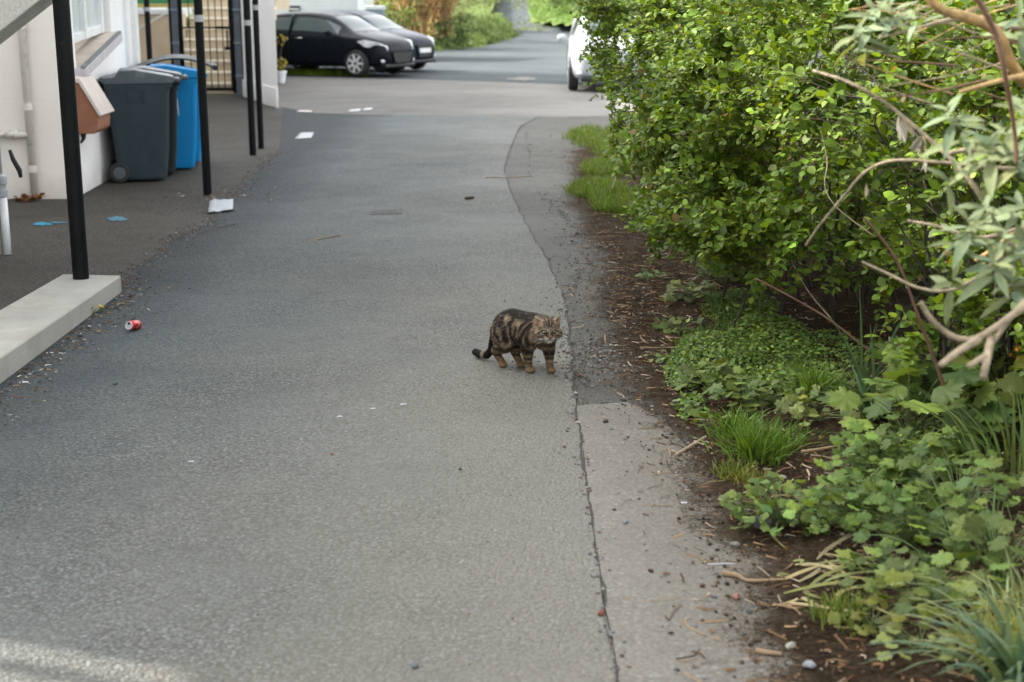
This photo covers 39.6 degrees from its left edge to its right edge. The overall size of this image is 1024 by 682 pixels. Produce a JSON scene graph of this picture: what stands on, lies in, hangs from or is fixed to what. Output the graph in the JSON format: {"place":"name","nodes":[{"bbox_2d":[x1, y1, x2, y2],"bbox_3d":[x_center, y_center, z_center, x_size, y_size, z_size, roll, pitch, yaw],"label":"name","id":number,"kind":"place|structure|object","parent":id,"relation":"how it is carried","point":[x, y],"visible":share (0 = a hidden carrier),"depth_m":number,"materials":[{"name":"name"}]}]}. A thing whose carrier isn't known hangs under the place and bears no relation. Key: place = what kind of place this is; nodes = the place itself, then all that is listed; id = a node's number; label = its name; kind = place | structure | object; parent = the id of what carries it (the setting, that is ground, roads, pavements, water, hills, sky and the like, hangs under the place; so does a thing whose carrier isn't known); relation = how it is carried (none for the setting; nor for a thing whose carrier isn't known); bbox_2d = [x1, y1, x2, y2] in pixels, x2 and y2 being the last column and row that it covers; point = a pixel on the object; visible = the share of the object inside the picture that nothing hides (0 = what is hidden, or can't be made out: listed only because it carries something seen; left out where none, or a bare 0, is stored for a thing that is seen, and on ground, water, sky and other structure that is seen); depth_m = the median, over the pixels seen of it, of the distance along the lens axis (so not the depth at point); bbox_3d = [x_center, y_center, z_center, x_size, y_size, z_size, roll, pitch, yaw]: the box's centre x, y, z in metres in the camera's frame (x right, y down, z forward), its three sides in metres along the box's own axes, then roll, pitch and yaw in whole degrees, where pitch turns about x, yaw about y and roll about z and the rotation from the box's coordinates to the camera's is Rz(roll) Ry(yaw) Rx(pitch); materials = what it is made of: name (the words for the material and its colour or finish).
{"place":"outdoors","nodes":[
{"label":"outdoors","id":0,"kind":"place"},
{"bbox_2d":[0,0,140,198],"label":"house","id":1,"kind":"structure","parent":0,"point":[105,37],"depth_m":13.01,"materials":[{"name":"white paint"}]},
{"bbox_2d":[0,25,37,197],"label":"drain pipe","id":2,"kind":"object","parent":1,"relation":"attached to","point":[28,134],"visible":0.84,"depth_m":12.81,"materials":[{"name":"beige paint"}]},
{"bbox_2d":[71,0,104,42],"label":"window","id":3,"kind":"structure","parent":1,"relation":"in","point":[88,15],"depth_m":14.00,"materials":[{"name":"glass"}]},
{"bbox_2d":[75,75,114,143],"bbox_3d":[-3.897,-2.158,13.220,0.283,0.610,0.540,-1,14,-3],"label":"wall box","id":4,"kind":"object","parent":1,"relation":"attached to","point":[95,109],"visible":0.84,"depth_m":13.01,"materials":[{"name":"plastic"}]},
{"bbox_2d":[0,94,282,309],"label":"forecourt","id":5,"kind":"structure","parent":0,"point":[38,257],"depth_m":12.24,"materials":[{"name":"asphalt"}]},
{"bbox_2d":[0,150,11,254],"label":"waste pipe","id":6,"kind":"object","parent":5,"relation":"on","point":[5,228],"visible":1,"depth_m":10.14,"materials":[{"name":"white paint"}]},
{"bbox_2d":[0,0,51,44],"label":"concrete stair","id":7,"kind":"object","parent":5,"relation":"on","point":[16,16],"visible":1,"depth_m":8.40,"materials":[{"name":"concrete"}]},
{"bbox_2d":[0,274,121,383],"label":"plinth","id":8,"kind":"structure","parent":5,"relation":"on","point":[35,323],"depth_m":7.86,"materials":[{"name":"concrete"}]},
{"bbox_2d":[52,0,88,279],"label":"post","id":9,"kind":"object","parent":8,"relation":"on","point":[69,123],"visible":1,"depth_m":8.56,"materials":[{"name":"metal"}]},
{"bbox_2d":[96,67,179,182],"bbox_3d":[-3.751,-2.183,14.327,0.830,1.105,0.588,-3,14,-14],"label":"wheelie bin","id":10,"kind":"object","parent":5,"relation":"on","point":[137,98],"visible":0.98,"depth_m":14.08,"materials":[{"name":"grey plastic"}]},
{"bbox_2d":[144,0,152,59],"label":"post","id":11,"kind":"object","parent":5,"relation":"on","point":[148,29],"visible":0.59,"depth_m":23.03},
{"bbox_2d":[111,65,187,173],"bbox_3d":[-3.766,-2.284,14.744,0.830,1.105,0.588,-3,14,-14],"label":"wheelie bin","id":12,"kind":"object","parent":5,"relation":"on","point":[173,104],"visible":0.15,"depth_m":14.58,"materials":[{"name":"plastic"}]},
{"bbox_2d":[138,9,186,63],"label":"garden wall","id":13,"kind":"structure","parent":5,"relation":"on","point":[160,36],"depth_m":28.27,"materials":[{"name":"beige stone"}]},
{"bbox_2d":[168,0,182,65],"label":"gate post","id":14,"kind":"object","parent":5,"relation":"on","point":[174,26],"visible":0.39,"depth_m":26.32,"materials":[{"name":"black metal"}]},
{"bbox_2d":[179,0,233,90],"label":"metal gate","id":15,"kind":"structure","parent":14,"relation":"attached to","point":[222,27],"depth_m":26.40,"materials":[{"name":"black metal"}]},
{"bbox_2d":[135,54,216,161],"bbox_3d":[-3.706,-2.576,15.774,0.880,1.189,0.588,-3,14,-14],"label":"wheelie bin","id":16,"kind":"object","parent":5,"relation":"on","point":[213,66],"visible":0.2,"depth_m":15.55,"materials":[{"name":"blue plastic"}]},
{"bbox_2d":[149,63,206,167],"bbox_3d":[-3.679,-2.409,15.262,0.830,1.105,0.588,-3,14,-14],"label":"wheelie bin","id":17,"kind":"object","parent":5,"relation":"on","point":[186,124],"visible":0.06,"depth_m":15.07,"materials":[{"name":"blue plastic"}]},
{"bbox_2d":[193,0,211,194],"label":"post","id":18,"kind":"object","parent":5,"relation":"on","point":[202,89],"visible":0.98,"depth_m":13.10,"materials":[{"name":"metal"}]},
{"bbox_2d":[208,199,232,211],"bbox_3d":[-2.560,-1.196,12.512,0.207,0.032,0.802,-2,14,-10],"label":"paper","id":19,"kind":"object","parent":5,"relation":"on","point":[216,205],"visible":1,"depth_m":12.54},
{"bbox_2d":[184,0,289,93],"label":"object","id":20,"kind":"structure","parent":5,"relation":"on","point":[281,4],"depth_m":28.21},
{"bbox_2d":[230,0,243,95],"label":"gate post","id":21,"kind":"object","parent":5,"relation":"on","point":[236,33],"visible":0.98,"depth_m":26.40,"materials":[{"name":"black metal"}]},
{"bbox_2d":[243,0,255,154],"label":"post","id":22,"kind":"object","parent":5,"relation":"on","point":[249,74],"visible":1,"depth_m":16.46,"materials":[{"name":"metal"}]},
{"bbox_2d":[252,0,263,148],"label":"post","id":23,"kind":"object","parent":5,"relation":"on","point":[255,7],"visible":1,"depth_m":17.18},
{"bbox_2d":[0,107,615,681],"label":"road","id":24,"kind":"structure","parent":0,"point":[414,309],"depth_m":5.77,"materials":[{"name":"asphalt"}]},
{"bbox_2d":[0,182,279,411],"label":"gutter litter","id":25,"kind":"object","parent":24,"relation":"on","point":[66,337],"visible":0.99,"depth_m":7.87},
{"bbox_2d":[0,128,876,681],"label":"gravel","id":26,"kind":"structure","parent":24,"relation":"on","point":[610,632],"depth_m":7.42,"materials":[{"name":"gravel"}]},
{"bbox_2d":[472,308,562,372],"bbox_3d":[0.031,-0.016,7.064,0.248,0.313,0.656,-12,18,-41],"label":"cat","id":27,"kind":"object","parent":24,"relation":"on","point":[515,333],"visible":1,"depth_m":6.98},
{"bbox_2d":[504,126,618,681],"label":"road seam","id":28,"kind":"object","parent":24,"relation":"on","point":[592,521],"visible":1,"depth_m":5.70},
{"bbox_2d":[373,0,513,49],"bbox_3d":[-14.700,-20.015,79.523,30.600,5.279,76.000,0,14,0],"label":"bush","id":29,"kind":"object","parent":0,"point":[501,17],"depth_m":60.81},
{"bbox_2d":[373,0,425,29],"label":"shrub","id":30,"kind":"object","parent":29,"relation":"on","point":[402,21],"visible":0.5,"depth_m":48.61,"materials":[{"name":"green plant"}]},
{"bbox_2d":[374,0,466,35],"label":"shrub","id":31,"kind":"object","parent":29,"relation":"on","point":[423,16],"visible":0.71,"depth_m":50.47,"materials":[{"name":"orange plant"}]},
{"bbox_2d":[397,0,472,37],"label":"shrub","id":32,"kind":"object","parent":29,"relation":"on","point":[434,13],"visible":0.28,"depth_m":51.99,"materials":[{"name":"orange plant"}]},
{"bbox_2d":[426,11,479,46],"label":"shrub","id":33,"kind":"object","parent":29,"relation":"on","point":[442,32],"visible":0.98,"depth_m":50.33,"materials":[{"name":"green plant"}]},
{"bbox_2d":[452,0,504,14],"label":"shrub","id":34,"kind":"object","parent":29,"relation":"on","point":[484,3],"visible":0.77,"depth_m":65.11,"materials":[{"name":"green plant"}]},
{"bbox_2d":[449,0,552,31],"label":"shrub","id":35,"kind":"object","parent":29,"relation":"on","point":[488,28],"visible":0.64,"depth_m":56.45,"materials":[{"name":"green plant"}]},
{"bbox_2d":[262,77,708,116],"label":"car park","id":36,"kind":"structure","parent":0,"point":[379,96],"depth_m":26.30,"materials":[{"name":"asphalt"}]},
{"bbox_2d":[137,0,193,8],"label":"green fence","id":37,"kind":"object","parent":36,"relation":"on","point":[157,3],"visible":0.11,"depth_m":30.52,"materials":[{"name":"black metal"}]},
{"bbox_2d":[240,0,278,107],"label":"white pier","id":38,"kind":"structure","parent":36,"relation":"on","point":[268,52],"depth_m":24.35,"materials":[{"name":"paint"}]},
{"bbox_2d":[276,34,287,82],"bbox_3d":[-4.923,-6.038,30.422,0.300,1.031,0.330,-13,19,-42],"label":"plant pot","id":39,"kind":"object","parent":36,"relation":"on","point":[281,75],"visible":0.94,"depth_m":30.42,"materials":[{"name":"white paint"}]},
{"bbox_2d":[557,15,651,89],"bbox_3d":[2.019,-5.995,29.288,2.180,1.480,4.004,0,14,2],"label":"parked car","id":40,"kind":"object","parent":36,"relation":"on","point":[576,68],"visible":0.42,"depth_m":27.91,"materials":[{"name":"white paint"}]},
{"bbox_2d":[387,0,629,50],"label":"bank grass","id":41,"kind":"structure","parent":0,"point":[484,35],"depth_m":59.76,"materials":[{"name":"green plant"}]},
{"bbox_2d":[494,0,544,32],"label":"path","id":42,"kind":"structure","parent":0,"point":[510,14],"depth_m":78.76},
{"bbox_2d":[504,116,743,681],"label":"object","id":43,"kind":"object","parent":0,"point":[545,146],"visible":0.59,"depth_m":10.94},
{"bbox_2d":[576,402,796,681],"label":"concrete strip","id":44,"kind":"object","parent":43,"relation":"on","point":[654,646],"visible":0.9,"depth_m":4.63,"materials":[{"name":"concrete"}]},
{"bbox_2d":[283,27,967,127],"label":"lane","id":45,"kind":"structure","parent":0,"point":[541,58],"depth_m":39.28,"materials":[{"name":"asphalt"}]},
{"bbox_2d":[189,0,372,13],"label":"outbuilding","id":46,"kind":"structure","parent":45,"relation":"on","point":[310,5],"depth_m":41.84,"materials":[{"name":"white paint"}]},
{"bbox_2d":[282,67,372,75],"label":"car park grass","id":47,"kind":"object","parent":45,"relation":"on","point":[320,71],"visible":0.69,"depth_m":33.83,"materials":[{"name":"green plant"}]},
{"bbox_2d":[275,11,414,76],"bbox_3d":[-4.289,-7.131,33.984,4.004,1.480,2.180,7,15,28],"label":"parked car","id":48,"kind":"object","parent":45,"relation":"on","point":[355,46],"visible":0.77,"depth_m":33.19,"materials":[{"name":"black paint"}]},
{"bbox_2d":[292,10,435,71],"bbox_3d":[-3.900,-7.659,36.167,4.024,1.480,2.180,7,15,28],"label":"parked car","id":49,"kind":"object","parent":45,"relation":"on","point":[424,49],"visible":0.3,"depth_m":35.48,"materials":[{"name":"paint"}]},
{"bbox_2d":[492,3,1023,622],"bbox_3d":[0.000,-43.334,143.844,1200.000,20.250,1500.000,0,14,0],"label":"ground","id":50,"kind":"structure","parent":0,"point":[698,7],"depth_m":70.63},
{"bbox_2d":[527,0,1017,25],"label":"grass slope","id":51,"kind":"structure","parent":0,"point":[532,19],"depth_m":73.12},
{"bbox_2d":[521,0,581,15],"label":"shrub","id":52,"kind":"object","parent":51,"relation":"on","point":[563,3],"visible":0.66,"depth_m":71.86,"materials":[{"name":"green plant"}]},
{"bbox_2d":[561,117,1023,681],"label":"soil bank","id":53,"kind":"structure","parent":0,"point":[811,631],"depth_m":5.55,"materials":[{"name":"soil"}]},
{"bbox_2d":[561,123,652,215],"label":"grass","id":54,"kind":"structure","parent":53,"relation":"on","point":[601,194],"depth_m":13.87,"materials":[{"name":"green plant"}]},
{"bbox_2d":[651,314,703,332],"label":"leafy plant","id":55,"kind":"object","parent":53,"relation":"on","point":[663,324],"visible":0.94,"depth_m":7.81,"materials":[{"name":"green plant"}]},
{"bbox_2d":[567,0,809,195],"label":"shrub","id":56,"kind":"object","parent":53,"relation":"on","point":[596,11],"visible":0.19,"depth_m":10.72,"materials":[{"name":"green plant"}]},
{"bbox_2d":[660,279,717,301],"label":"leafy plant","id":57,"kind":"object","parent":53,"relation":"on","point":[673,286],"visible":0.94,"depth_m":8.44,"materials":[{"name":"green plant"}]},
{"bbox_2d":[551,151,826,680],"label":"soil crumbs","id":58,"kind":"object","parent":53,"relation":"on","point":[757,639],"visible":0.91,"depth_m":5.13,"materials":[{"name":"soil"}]},
{"bbox_2d":[673,356,748,394],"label":"leafy plant","id":59,"kind":"object","parent":53,"relation":"on","point":[683,380],"visible":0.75,"depth_m":6.53,"materials":[{"name":"green plant"}]},
{"bbox_2d":[688,409,743,430],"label":"leafy plant","id":60,"kind":"object","parent":53,"relation":"on","point":[695,412],"visible":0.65,"depth_m":6.03,"materials":[{"name":"green plant"}]},
{"bbox_2d":[691,261,745,282],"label":"leafy plant","id":61,"kind":"object","parent":53,"relation":"on","point":[702,271],"visible":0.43,"depth_m":8.70,"materials":[{"name":"green plant"}]},
{"bbox_2d":[580,0,875,258],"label":"shrub","id":62,"kind":"object","parent":53,"relation":"on","point":[653,26],"visible":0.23,"depth_m":8.91,"materials":[{"name":"green plant"}]},
{"bbox_2d":[699,456,768,484],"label":"grass tuft","id":63,"kind":"object","parent":53,"relation":"on","point":[727,469],"visible":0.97,"depth_m":5.47,"materials":[{"name":"green plant"}]},
{"bbox_2d":[692,403,789,445],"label":"grass tuft","id":64,"kind":"object","parent":53,"relation":"on","point":[723,425],"visible":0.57,"depth_m":5.91,"materials":[{"name":"green plant"}]},
{"bbox_2d":[707,376,783,411],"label":"leafy plant","id":65,"kind":"object","parent":53,"relation":"on","point":[726,388],"visible":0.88,"depth_m":6.21,"materials":[{"name":"green plant"}]},
{"bbox_2d":[722,570,785,581],"bbox_3d":[0.762,0.751,4.496,0.204,0.027,0.041,6,15,24],"label":"stick","id":66,"kind":"object","parent":53,"relation":"on","point":[733,575],"visible":1,"depth_m":4.49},
{"bbox_2d":[734,467,775,486],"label":"grass tuft","id":67,"kind":"object","parent":53,"relation":"on","point":[752,474],"visible":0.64,"depth_m":5.39,"materials":[{"name":"green plant"}]},
{"bbox_2d":[692,409,831,469],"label":"grass tuft","id":68,"kind":"object","parent":53,"relation":"on","point":[767,445],"visible":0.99,"depth_m":5.61,"materials":[{"name":"green plant"}]},
{"bbox_2d":[743,377,821,406],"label":"leafy plant","id":69,"kind":"object","parent":53,"relation":"on","point":[763,395],"visible":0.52,"depth_m":6.18,"materials":[{"name":"green plant"}]},
{"bbox_2d":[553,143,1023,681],"bbox_3d":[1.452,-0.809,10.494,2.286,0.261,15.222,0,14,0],"label":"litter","id":70,"kind":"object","parent":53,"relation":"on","point":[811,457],"visible":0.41,"depth_m":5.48,"materials":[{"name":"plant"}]},
{"bbox_2d":[610,0,975,335],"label":"shrub","id":71,"kind":"object","parent":53,"relation":"on","point":[787,213],"visible":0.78,"depth_m":7.20,"materials":[{"name":"green plant"}]},
{"bbox_2d":[755,278,870,350],"bbox_3d":[1.447,-0.094,6.570,0.711,0.331,0.029,9,16,33],"label":"cane","id":72,"kind":"object","parent":53,"relation":"on","point":[831,321],"visible":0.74,"depth_m":6.59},
{"bbox_2d":[779,474,853,523],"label":"leafy plant","id":73,"kind":"object","parent":53,"relation":"on","point":[820,479],"visible":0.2,"depth_m":4.94,"materials":[{"name":"green plant"}]},
{"bbox_2d":[773,395,860,425],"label":"leafy plant","id":74,"kind":"object","parent":53,"relation":"on","point":[787,405],"visible":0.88,"depth_m":5.88,"materials":[{"name":"green plant"}]},
{"bbox_2d":[662,287,972,480],"bbox_3d":[1.191,0.092,6.724,1.115,0.279,3.513,-2,14,-9],"label":"ground cover","id":75,"kind":"object","parent":53,"relation":"on","point":[783,364],"visible":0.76,"depth_m":6.90,"materials":[{"name":"green plant"}]},
{"bbox_2d":[718,470,916,540],"bbox_3d":[1.040,0.559,4.838,0.736,0.217,0.447,11,17,38],"label":"leafy plant","id":76,"kind":"object","parent":53,"relation":"on","point":[764,509],"visible":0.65,"depth_m":4.84,"materials":[{"name":"green plant"}]},
{"bbox_2d":[768,357,867,402],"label":"grass tuft","id":77,"kind":"object","parent":53,"relation":"on","point":[806,384],"visible":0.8,"depth_m":6.21,"materials":[{"name":"green plant"}]},
{"bbox_2d":[772,535,909,615],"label":"dead strap leaves","id":78,"kind":"object","parent":53,"relation":"on","point":[838,570],"visible":0.72,"depth_m":4.45,"materials":[{"name":"beige plant"}]},
{"bbox_2d":[787,380,896,418],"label":"leafy plant","id":79,"kind":"object","parent":53,"relation":"on","point":[814,391],"visible":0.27,"depth_m":6.01,"materials":[{"name":"green plant"}]},
{"bbox_2d":[809,326,883,419],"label":"strap leaved plant","id":80,"kind":"object","parent":53,"relation":"on","point":[861,392],"visible":0.64,"depth_m":5.80,"materials":[{"name":"green plant"}]},
{"bbox_2d":[801,584,895,636],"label":"grass tuft","id":81,"kind":"object","parent":53,"relation":"on","point":[838,605],"visible":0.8,"depth_m":4.19,"materials":[{"name":"green plant"}]},
{"bbox_2d":[818,285,921,392],"bbox_3d":[1.525,0.011,5.963,0.476,0.502,0.382,0,14,0],"label":"strap leaved plant","id":82,"kind":"object","parent":53,"relation":"on","point":[877,372],"visible":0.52,"depth_m":6.10,"materials":[{"name":"green plant"}]},
{"bbox_2d":[827,596,915,635],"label":"leafy plant","id":83,"kind":"object","parent":53,"relation":"on","point":[854,615],"visible":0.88,"depth_m":4.08,"materials":[{"name":"green plant"}]},
{"bbox_2d":[741,0,1023,413],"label":"shrub","id":84,"kind":"object","parent":53,"relation":"on","point":[968,312],"visible":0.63,"depth_m":5.86,"materials":[{"name":"green plant"}]},
{"bbox_2d":[835,536,950,598],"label":"leafy plant","id":85,"kind":"object","parent":53,"relation":"on","point":[844,556],"visible":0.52,"depth_m":4.34,"materials":[{"name":"green plant"}]},
{"bbox_2d":[814,414,974,495],"bbox_3d":[1.359,0.417,5.028,0.598,0.237,0.509,0,14,0],"label":"leafy plant","id":86,"kind":"object","parent":53,"relation":"on","point":[861,445],"visible":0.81,"depth_m":5.00,"materials":[{"name":"green plant"}]},
{"bbox_2d":[787,0,1004,199],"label":"shrub","id":87,"kind":"object","parent":53,"relation":"on","point":[826,59],"visible":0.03,"depth_m":11.35,"materials":[{"name":"green plant"}]},
{"bbox_2d":[808,467,987,562],"bbox_3d":[1.247,0.543,4.615,0.539,0.217,0.660,0,14,0],"label":"leafy plant","id":88,"kind":"object","parent":53,"relation":"on","point":[859,499],"visible":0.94,"depth_m":4.56,"materials":[{"name":"green plant"}]},
{"bbox_2d":[863,217,950,404],"bbox_3d":[1.453,-0.105,5.222,0.368,0.709,0.014,0,14,0],"label":"cane","id":89,"kind":"object","parent":53,"relation":"on","point":[942,382],"visible":0.84,"depth_m":5.21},
{"bbox_2d":[805,0,1023,380],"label":"woody shrub","id":90,"kind":"object","parent":53,"relation":"on","point":[1010,149],"visible":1,"depth_m":3.62,"materials":[{"name":"green plant"}]},
{"bbox_2d":[870,620,958,670],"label":"leafy plant","id":91,"kind":"object","parent":53,"relation":"on","point":[890,631],"visible":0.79,"depth_m":3.88,"materials":[{"name":"green plant"}]},
{"bbox_2d":[815,356,1016,452],"bbox_3d":[1.538,0.234,5.462,0.690,0.300,0.639,0,14,0],"label":"leafy plant","id":92,"kind":"object","parent":53,"relation":"on","point":[893,382],"visible":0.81,"depth_m":5.36,"materials":[{"name":"green plant"}]},
{"bbox_2d":[815,0,1023,328],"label":"shrub","id":93,"kind":"object","parent":53,"relation":"on","point":[941,207],"visible":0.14,"depth_m":7.23,"materials":[{"name":"green plant"}]},
{"bbox_2d":[862,554,987,622],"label":"leafy plant","id":94,"kind":"object","parent":53,"relation":"on","point":[891,568],"visible":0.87,"depth_m":4.08,"materials":[{"name":"green plant"}]},
{"bbox_2d":[827,377,1023,476],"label":"strap leaved plant","id":95,"kind":"object","parent":53,"relation":"on","point":[1008,452],"visible":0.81,"depth_m":5.01,"materials":[{"name":"green plant"}]},
{"bbox_2d":[854,482,1016,583],"bbox_3d":[1.325,0.562,4.288,0.427,0.251,0.514,-10,17,-36],"label":"strap leaved plant","id":96,"kind":"object","parent":53,"relation":"on","point":[969,547],"visible":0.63,"depth_m":4.34,"materials":[{"name":"green plant"}]},
{"bbox_2d":[858,577,1023,681],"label":"strap leaved plant","id":97,"kind":"object","parent":53,"relation":"on","point":[1009,650],"visible":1,"depth_m":3.58,"materials":[{"name":"green plant"}]},
{"bbox_2d":[875,335,1014,405],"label":"leafy plant","id":98,"kind":"object","parent":53,"relation":"on","point":[932,376],"visible":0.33,"depth_m":5.74,"materials":[{"name":"green plant"}]},
{"bbox_2d":[884,462,1009,547],"bbox_3d":[1.376,0.529,4.506,0.376,0.209,0.508,4,14,14],"label":"strap leaved plant","id":99,"kind":"object","parent":53,"relation":"on","point":[963,511],"visible":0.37,"depth_m":4.57,"materials":[{"name":"green plant"}]},
{"bbox_2d":[879,548,1023,640],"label":"strap leaved plant","id":100,"kind":"object","parent":53,"relation":"on","point":[1014,591],"visible":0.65,"depth_m":3.93,"materials":[{"name":"green plant"}]},
{"bbox_2d":[885,569,1023,681],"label":"strap leaved plant","id":101,"kind":"object","parent":53,"relation":"on","point":[959,632],"visible":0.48,"depth_m":3.79,"materials":[{"name":"green plant"}]},
{"bbox_2d":[896,439,1023,515],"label":"leafy plant","id":102,"kind":"object","parent":53,"relation":"on","point":[1013,481],"visible":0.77,"depth_m":4.66,"materials":[{"name":"green plant"}]},
{"bbox_2d":[930,497,1023,596],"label":"leafy plant","id":103,"kind":"object","parent":53,"relation":"on","point":[972,527],"visible":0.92,"depth_m":4.14,"materials":[{"name":"green plant"}]},
{"bbox_2d":[940,351,1023,420],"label":"leafy plant","id":104,"kind":"object","parent":53,"relation":"on","point":[1006,385],"visible":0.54,"depth_m":5.43,"materials":[{"name":"green plant"}]},
{"bbox_2d":[979,44,1023,345],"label":"shrub","id":105,"kind":"object","parent":53,"relation":"on","point":[1014,304],"visible":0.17,"depth_m":5.42,"materials":[{"name":"green plant"}]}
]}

